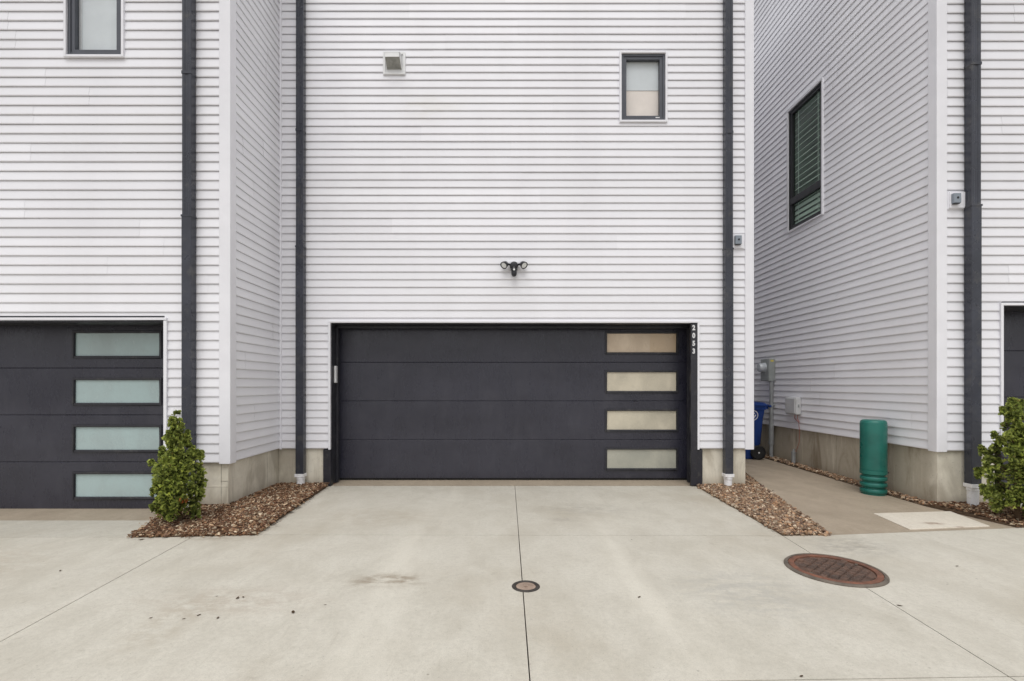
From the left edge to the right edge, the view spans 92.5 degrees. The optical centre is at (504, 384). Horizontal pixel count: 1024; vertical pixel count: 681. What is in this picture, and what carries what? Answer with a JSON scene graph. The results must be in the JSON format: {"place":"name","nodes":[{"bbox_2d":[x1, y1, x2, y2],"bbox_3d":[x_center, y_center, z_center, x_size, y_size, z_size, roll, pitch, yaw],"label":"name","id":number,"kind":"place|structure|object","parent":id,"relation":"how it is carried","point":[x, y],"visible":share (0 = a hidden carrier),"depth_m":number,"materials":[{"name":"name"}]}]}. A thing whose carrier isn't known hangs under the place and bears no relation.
{"place":"outdoors","nodes":[
{"label":"outdoors","id":0,"kind":"place"},
{"bbox_2d":[0,520,150,536],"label":"driveway","id":1,"kind":"structure","parent":0,"point":[66,528],"depth_m":4.70,"materials":[{"name":"concrete"}]},
{"bbox_2d":[0,480,690,519],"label":"garage threshold","id":2,"kind":"object","parent":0,"point":[75,514],"visible":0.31,"depth_m":6.53,"materials":[{"name":"concrete"}]},
{"bbox_2d":[0,528,1023,680],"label":"street","id":3,"kind":"structure","parent":0,"point":[460,608],"depth_m":2.94,"materials":[{"name":"concrete"}]},
{"bbox_2d":[512,580,539,594],"bbox_3d":[0.143,1.356,3.275,0.188,0.028,0.188,0,0,0],"label":"cleanout cap","id":4,"kind":"object","parent":3,"relation":"on","point":[523,586],"visible":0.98,"depth_m":3.27,"materials":[{"name":"metal"}]},
{"bbox_2d":[784,553,889,587],"bbox_3d":[2.400,1.357,3.570,0.640,0.046,0.640,0,0,0],"label":"manhole cover","id":5,"kind":"object","parent":3,"relation":"on","point":[836,570],"visible":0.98,"depth_m":3.52,"materials":[{"name":"metal"}]},
{"bbox_2d":[258,486,781,536],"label":"driveway","id":6,"kind":"structure","parent":0,"point":[537,510],"depth_m":5.17,"materials":[{"name":"concrete"}]},
{"bbox_2d":[745,458,1014,534],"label":"walkway","id":7,"kind":"structure","parent":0,"point":[834,506],"depth_m":5.56,"materials":[{"name":"concrete"}]},
{"bbox_2d":[745,401,771,459],"bbox_3d":[4.245,0.800,8.720,0.709,1.000,0.650,0,0,0],"label":"recycling cart","id":8,"kind":"object","parent":7,"relation":"on","point":[758,452],"visible":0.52,"depth_m":8.44,"materials":[{"name":"blue plastic"}]},
{"bbox_2d":[859,419,888,495],"bbox_3d":[4.500,0.881,5.980,0.278,0.906,0.278,0,0,0],"label":"utility pedestal","id":9,"kind":"object","parent":7,"relation":"on","point":[873,469],"visible":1,"depth_m":5.88,"materials":[{"name":"green plastic"}]},
{"bbox_2d":[874,511,989,529],"bbox_3d":[4.227,1.353,4.858,0.996,0.034,0.536,0,0,-5],"label":"concrete pad","id":10,"kind":"object","parent":7,"relation":"on","point":[927,520],"visible":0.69,"depth_m":4.82,"materials":[{"name":"grey concrete"}]},
{"label":"ground","id":11,"kind":"structure","parent":0,"visible":0},
{"bbox_2d":[0,0,368,508],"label":"townhouse","id":12,"kind":"structure","parent":11,"relation":"on","point":[139,221],"depth_m":5.30,"materials":[{"name":"plastic"}]},
{"bbox_2d":[0,326,162,508],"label":"garage door","id":13,"kind":"structure","parent":12,"relation":"in","point":[81,407],"depth_m":5.62,"materials":[{"name":"grey metal"}]},
{"bbox_2d":[63,0,151,77],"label":"window","id":14,"kind":"structure","parent":12,"relation":"in","point":[91,28],"depth_m":5.37,"materials":[{"name":"grey glass"}]},
{"bbox_2d":[127,482,335,537],"bbox_3d":[-2.894,1.439,5.388,1.522,0.322,2.288,0,0,0],"label":"mulch bed","id":15,"kind":"object","parent":11,"relation":"on","point":[257,512],"visible":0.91,"depth_m":4.86,"materials":[{"name":"brown gravel"}]},
{"bbox_2d":[147,409,207,521],"bbox_3d":[-3.144,0.815,4.706,0.493,1.148,0.522,0,0,0],"label":"conifer shrub","id":16,"kind":"object","parent":15,"relation":"on","point":[171,490],"visible":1,"depth_m":4.60,"materials":[{"name":"green plant"}]},
{"bbox_2d":[279,0,753,485],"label":"townhouse","id":17,"kind":"structure","parent":11,"relation":"on","point":[590,163],"depth_m":6.49,"materials":[{"name":"plastic"}]},
{"bbox_2d":[383,52,405,74],"bbox_3d":[-1.456,-4.239,6.430,0.294,0.301,0.150,0,0,0],"label":"exhaust vent","id":18,"kind":"object","parent":17,"relation":"attached to","point":[395,62],"visible":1,"depth_m":6.47,"materials":[{"name":"white plastic"}]},
{"bbox_2d":[339,329,686,479],"bbox_3d":[0.120,0.242,6.854,4.880,2.176,0.072,0,0,0],"label":"garage door","id":19,"kind":"structure","parent":17,"relation":"in","point":[415,404],"depth_m":6.83,"materials":[{"name":"grey metal"}]},
{"bbox_2d":[500,261,527,276],"bbox_3d":[0.125,-1.518,6.430,0.357,0.224,0.141,0,0,0],"label":"security light","id":20,"kind":"object","parent":17,"relation":"attached to","point":[513,266],"visible":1,"depth_m":6.41,"materials":[{"name":"black plastic"}]},
{"bbox_2d":[617,51,667,122],"bbox_3d":[1.836,-3.932,6.733,0.632,0.942,0.534,0,0,0],"label":"window","id":21,"kind":"structure","parent":17,"relation":"in","point":[643,75],"depth_m":6.55,"materials":[{"name":"grey glass"}]},
{"bbox_2d":[733,234,744,249],"bbox_3d":[3.072,-1.887,6.463,0.210,0.205,0.074,0,0,0],"label":"wall sensor","id":22,"kind":"object","parent":17,"relation":"attached to","point":[738,241],"depth_m":6.47,"materials":[{"name":"white plastic"}]},
{"bbox_2d":[696,473,831,535],"bbox_3d":[2.969,1.447,6.419,0.909,0.306,4.239,0,0,14],"label":"gravel bed","id":23,"kind":"object","parent":11,"relation":"on","point":[758,502],"visible":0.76,"depth_m":5.26,"materials":[{"name":"brown gravel"}]},
{"bbox_2d":[764,454,928,506],"bbox_3d":[4.720,1.423,7.498,0.355,0.355,4.313,0,0,0],"label":"gravel strip","id":24,"kind":"object","parent":11,"relation":"on","point":[895,494],"visible":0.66,"depth_m":6.83,"materials":[{"name":"brown gravel"}]},
{"bbox_2d":[791,449,795,465],"bbox_3d":[4.675,1.250,7.930,0.068,0.400,0.068,0,0,0],"label":"conduit stub","id":25,"kind":"object","parent":24,"relation":"on","point":[793,456],"visible":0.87,"depth_m":7.91,"materials":[{"name":"grey plastic"}]},
{"bbox_2d":[754,0,1023,506],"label":"townhouse","id":26,"kind":"structure","parent":11,"relation":"on","point":[888,287],"depth_m":5.99,"materials":[{"name":"plastic"}]},
{"bbox_2d":[757,359,774,456],"bbox_3d":[4.604,0.500,8.672,0.232,1.900,0.276,0,0,0],"label":"electric meter","id":27,"kind":"object","parent":26,"relation":"attached to","point":[766,368],"visible":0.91,"depth_m":8.55,"materials":[{"name":"grey paint"}]},
{"bbox_2d":[785,397,800,450],"bbox_3d":[4.667,0.656,7.925,0.110,0.903,0.310,0,0,0],"label":"utility box","id":28,"kind":"object","parent":26,"relation":"attached to","point":[793,405],"visible":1,"depth_m":7.83,"materials":[{"name":"grey plastic"}]},
{"bbox_2d":[787,77,854,233],"bbox_3d":[4.963,-3.525,7.705,0.534,2.038,0.920,0,0,0],"label":"window","id":29,"kind":"structure","parent":26,"relation":"in","point":[805,150],"depth_m":8.07,"materials":[{"name":"black glass"}]},
{"bbox_2d":[947,192,964,209],"bbox_3d":[4.925,-2.003,5.323,0.195,0.191,0.074,0,0,0],"label":"wall sensor","id":30,"kind":"object","parent":26,"relation":"attached to","point":[955,200],"depth_m":5.33,"materials":[{"name":"white plastic"}]},
{"bbox_2d":[1003,311,1023,486],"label":"garage door","id":31,"kind":"structure","parent":26,"relation":"in","point":[1013,320],"depth_m":5.70,"materials":[{"name":"grey metal"}]},
{"bbox_2d":[925,501,1023,527],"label":"mulch bed","id":32,"kind":"object","parent":11,"relation":"on","point":[984,511],"visible":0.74,"depth_m":5.03,"materials":[{"name":"brown gravel"}]},
{"bbox_2d":[973,397,1023,520],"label":"conifer shrub","id":33,"kind":"object","parent":32,"relation":"on","point":[1012,410],"visible":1,"depth_m":4.80,"materials":[{"name":"green plant"}]}
]}

